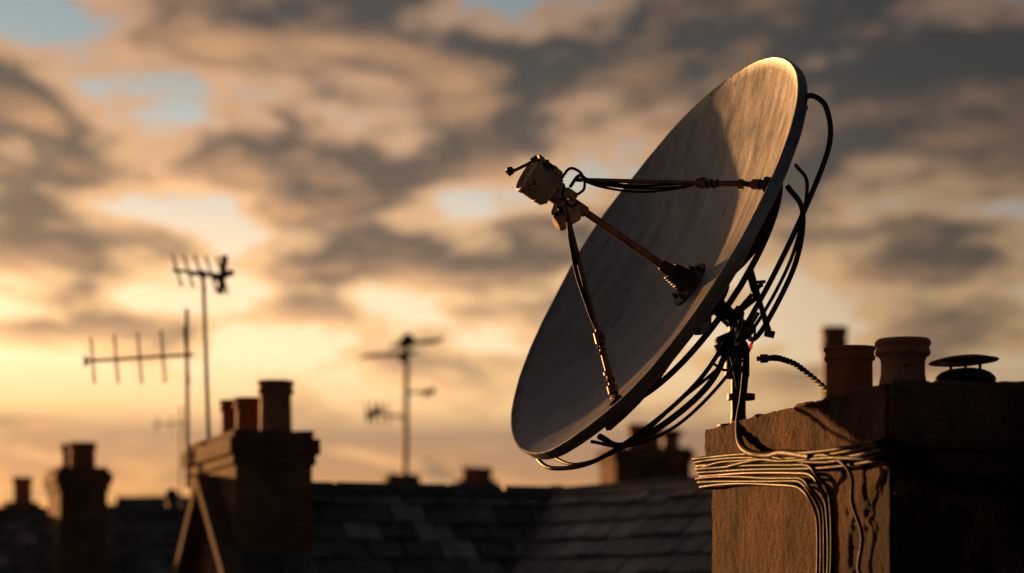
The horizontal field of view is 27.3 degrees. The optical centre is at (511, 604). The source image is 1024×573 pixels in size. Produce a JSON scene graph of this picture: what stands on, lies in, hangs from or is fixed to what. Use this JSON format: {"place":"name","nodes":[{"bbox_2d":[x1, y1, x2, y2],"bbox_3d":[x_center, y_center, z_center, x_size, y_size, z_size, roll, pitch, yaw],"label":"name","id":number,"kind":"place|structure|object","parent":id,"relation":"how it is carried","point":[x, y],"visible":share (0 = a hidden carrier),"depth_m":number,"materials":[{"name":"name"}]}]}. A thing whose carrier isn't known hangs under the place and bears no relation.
{"place":"outdoors","nodes":[
{"label":"outdoors","id":0,"kind":"place"},
{"bbox_2d":[360,332,444,482],"bbox_3d":[-1.585,-2.654,30.996,1.198,2.708,0.897,0,0,12],"label":"tv aerial","id":1,"kind":"object","parent":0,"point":[407,340],"visible":1,"depth_m":30.93,"materials":[{"name":"metal"}]},
{"bbox_2d":[0,0,1023,506],"label":"sky","id":2,"kind":"structure","parent":0,"point":[347,161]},
{"bbox_2d":[596,423,694,483],"bbox_3d":[1.897,-1.380,30.123,1.214,2.364,0.896,0,0,-14],"label":"chimney stack","id":3,"kind":"object","parent":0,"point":[653,459],"visible":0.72,"depth_m":29.77,"materials":[{"name":"brick"}]},
{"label":"walls","id":4,"kind":"object","parent":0,"visible":0},
{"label":"front roof","id":5,"kind":"object","parent":4,"relation":"on","visible":0},
{"bbox_2d":[705,336,1023,572],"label":"chimney stack","id":6,"kind":"object","parent":5,"relation":"on","point":[965,419],"visible":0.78,"depth_m":6.14,"materials":[{"name":"brick"}]},
{"bbox_2d":[505,56,832,470],"bbox_3d":[0.595,-1.199,7.449,1.730,1.513,1.062,0,0,40],"label":"satellite dish","id":7,"kind":"object","parent":6,"relation":"attached to","point":[677,239],"visible":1,"depth_m":7.51,"materials":[{"name":"paint"}]},
{"bbox_2d":[756,354,826,392],"bbox_3d":[0.964,-0.739,6.872,0.084,0.184,0.402,0,0,-39],"label":"twisted cable","id":8,"kind":"object","parent":6,"relation":"on","point":[763,358],"visible":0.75,"depth_m":6.95,"materials":[{"name":"rubber"}]},
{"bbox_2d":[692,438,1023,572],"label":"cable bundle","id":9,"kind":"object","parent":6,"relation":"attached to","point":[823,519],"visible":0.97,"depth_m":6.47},
{"label":"ground","id":10,"kind":"structure","parent":0,"visible":0},
{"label":"walls","id":11,"kind":"object","parent":10,"relation":"on","visible":0},
{"bbox_2d":[243,487,546,572],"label":"front roof","id":12,"kind":"structure","parent":11,"relation":"on","point":[393,534],"depth_m":13.94,"materials":[{"name":"tile"}]},
{"bbox_2d":[182,379,320,572],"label":"chimney stack","id":13,"kind":"object","parent":12,"relation":"on","point":[256,457],"visible":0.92,"depth_m":13.48,"materials":[{"name":"brick"}]},
{"bbox_2d":[84,309,198,487],"bbox_3d":[-2.458,-1.415,14.467,0.944,1.230,0.157,0,0,6],"label":"tv aerial","id":14,"kind":"object","parent":13,"relation":"attached to","point":[139,357],"visible":0.87,"depth_m":14.48,"materials":[{"name":"metal"}]},
{"bbox_2d":[171,254,234,438],"bbox_3d":[-2.064,-1.669,14.185,0.161,1.438,0.656,0,0,23],"label":"tv aerial","id":15,"kind":"object","parent":13,"relation":"attached to","point":[222,275],"visible":0.98,"depth_m":14.19,"materials":[{"name":"metal"}]},
{"bbox_2d":[511,485,562,572],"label":"lead valley","id":16,"kind":"structure","parent":12,"relation":"attached to","point":[535,526],"depth_m":14.24,"materials":[{"name":"grey metal"}]},
{"bbox_2d":[312,483,553,489],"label":"roof","id":17,"kind":"structure","parent":11,"relation":"on","point":[440,485],"depth_m":14.47,"materials":[{"name":"tile"}]},
{"bbox_2d":[312,481,554,498],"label":"ridge tiles","id":18,"kind":"object","parent":17,"relation":"on","point":[409,489],"visible":0.55,"depth_m":14.38,"materials":[{"name":"grey tile"}]},
{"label":"walls","id":19,"kind":"object","parent":10,"relation":"on","visible":0},
{"bbox_2d":[172,475,247,572],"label":"gable coping","id":20,"kind":"object","parent":19,"relation":"attached to","point":[206,507],"visible":1,"depth_m":13.76,"materials":[{"name":"brown stone"}]},
{"bbox_2d":[513,485,712,572],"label":"front roof","id":21,"kind":"structure","parent":19,"relation":"on","point":[649,531],"depth_m":13.34,"materials":[{"name":"tile"}]},
{"bbox_2d":[554,476,698,488],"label":"roof","id":22,"kind":"structure","parent":19,"relation":"on","point":[643,481],"depth_m":14.02,"materials":[{"name":"tile"}]},
{"bbox_2d":[550,477,704,498],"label":"ridge tiles","id":23,"kind":"object","parent":22,"relation":"on","point":[671,485],"visible":0.29,"depth_m":13.96,"materials":[{"name":"grey tile"}]},
{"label":"walls","id":24,"kind":"object","parent":10,"relation":"on","visible":0},
{"bbox_2d":[0,510,185,572],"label":"front roof","id":25,"kind":"structure","parent":24,"relation":"on","point":[143,544],"depth_m":21.12,"materials":[{"name":"tile"}]},
{"bbox_2d":[42,442,112,572],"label":"chimney stack","id":26,"kind":"object","parent":25,"relation":"on","point":[76,484],"visible":1,"depth_m":19.80,"materials":[{"name":"brick"}]},
{"bbox_2d":[0,507,187,512],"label":"roof","id":27,"kind":"structure","parent":24,"relation":"on","point":[107,508],"depth_m":21.59,"materials":[{"name":"tile"}]},
{"bbox_2d":[1,477,41,510],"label":"chimney stack","id":28,"kind":"object","parent":27,"relation":"on","point":[22,491],"visible":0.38,"depth_m":25.15,"materials":[{"name":"brick"}]},
{"bbox_2d":[0,507,187,516],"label":"ridge tiles","id":29,"kind":"object","parent":27,"relation":"on","point":[167,512],"visible":0.23,"depth_m":21.53,"materials":[{"name":"grey tile"}]},
{"bbox_2d":[152,406,189,507],"bbox_3d":[-3.600,-1.500,22.300,0.401,1.200,0.083,0,0,0],"label":"tv aerial","id":30,"kind":"object","parent":27,"relation":"on","point":[171,423],"visible":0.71,"depth_m":22.29,"materials":[{"name":"metal"}]},
{"bbox_2d":[164,488,178,507],"bbox_3d":[-3.500,-0.980,21.700,0.160,0.420,0.160,0,0,0],"label":"roof vent","id":31,"kind":"object","parent":27,"relation":"on","point":[171,495],"visible":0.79,"depth_m":21.65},
{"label":"walls","id":32,"kind":"object","parent":10,"relation":"on","visible":0},
{"bbox_2d":[107,498,188,507],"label":"front roof","id":33,"kind":"structure","parent":32,"relation":"on","point":[141,504],"depth_m":31.84,"materials":[{"name":"tile"}]},
{"bbox_2d":[382,473,420,483],"bbox_3d":[-1.657,-1.372,31.583,0.515,1.148,0.595,0,0,-10],"label":"chimney stack","id":34,"kind":"object","parent":33,"relation":"on","point":[397,478],"visible":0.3,"depth_m":31.31,"materials":[{"name":"brick"}]},
{"bbox_2d":[453,467,498,484],"bbox_3d":[-0.561,-1.424,31.643,0.645,1.255,0.695,0,0,-10],"label":"chimney stack","id":35,"kind":"object","parent":33,"relation":"on","point":[477,475],"visible":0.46,"depth_m":31.42,"materials":[{"name":"brick"}]},
{"bbox_2d":[116,496,188,497],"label":"roof","id":36,"kind":"structure","parent":32,"relation":"on","point":[145,496],"depth_m":31.99,"materials":[{"name":"tile"}]},
{"bbox_2d":[116,496,189,501],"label":"ridge tiles","id":37,"kind":"object","parent":36,"relation":"on","point":[145,499],"visible":0.09,"depth_m":31.94,"materials":[{"name":"tile"}]},
{"bbox_3d":[6.340,-0.066,29.296,8.919,3.182,4.470,0,0,0],"label":"front roof","id":38,"kind":"object","parent":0,"visible":0},
{"bbox_2d":[820,326,847,398],"bbox_3d":[4.493,-2.060,29.856,0.796,3.725,0.696,0,0,-10],"label":"chimney stack","id":39,"kind":"object","parent":38,"relation":"on","point":[833,335],"visible":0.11,"depth_m":29.73,"materials":[{"name":"brick"}]}
]}

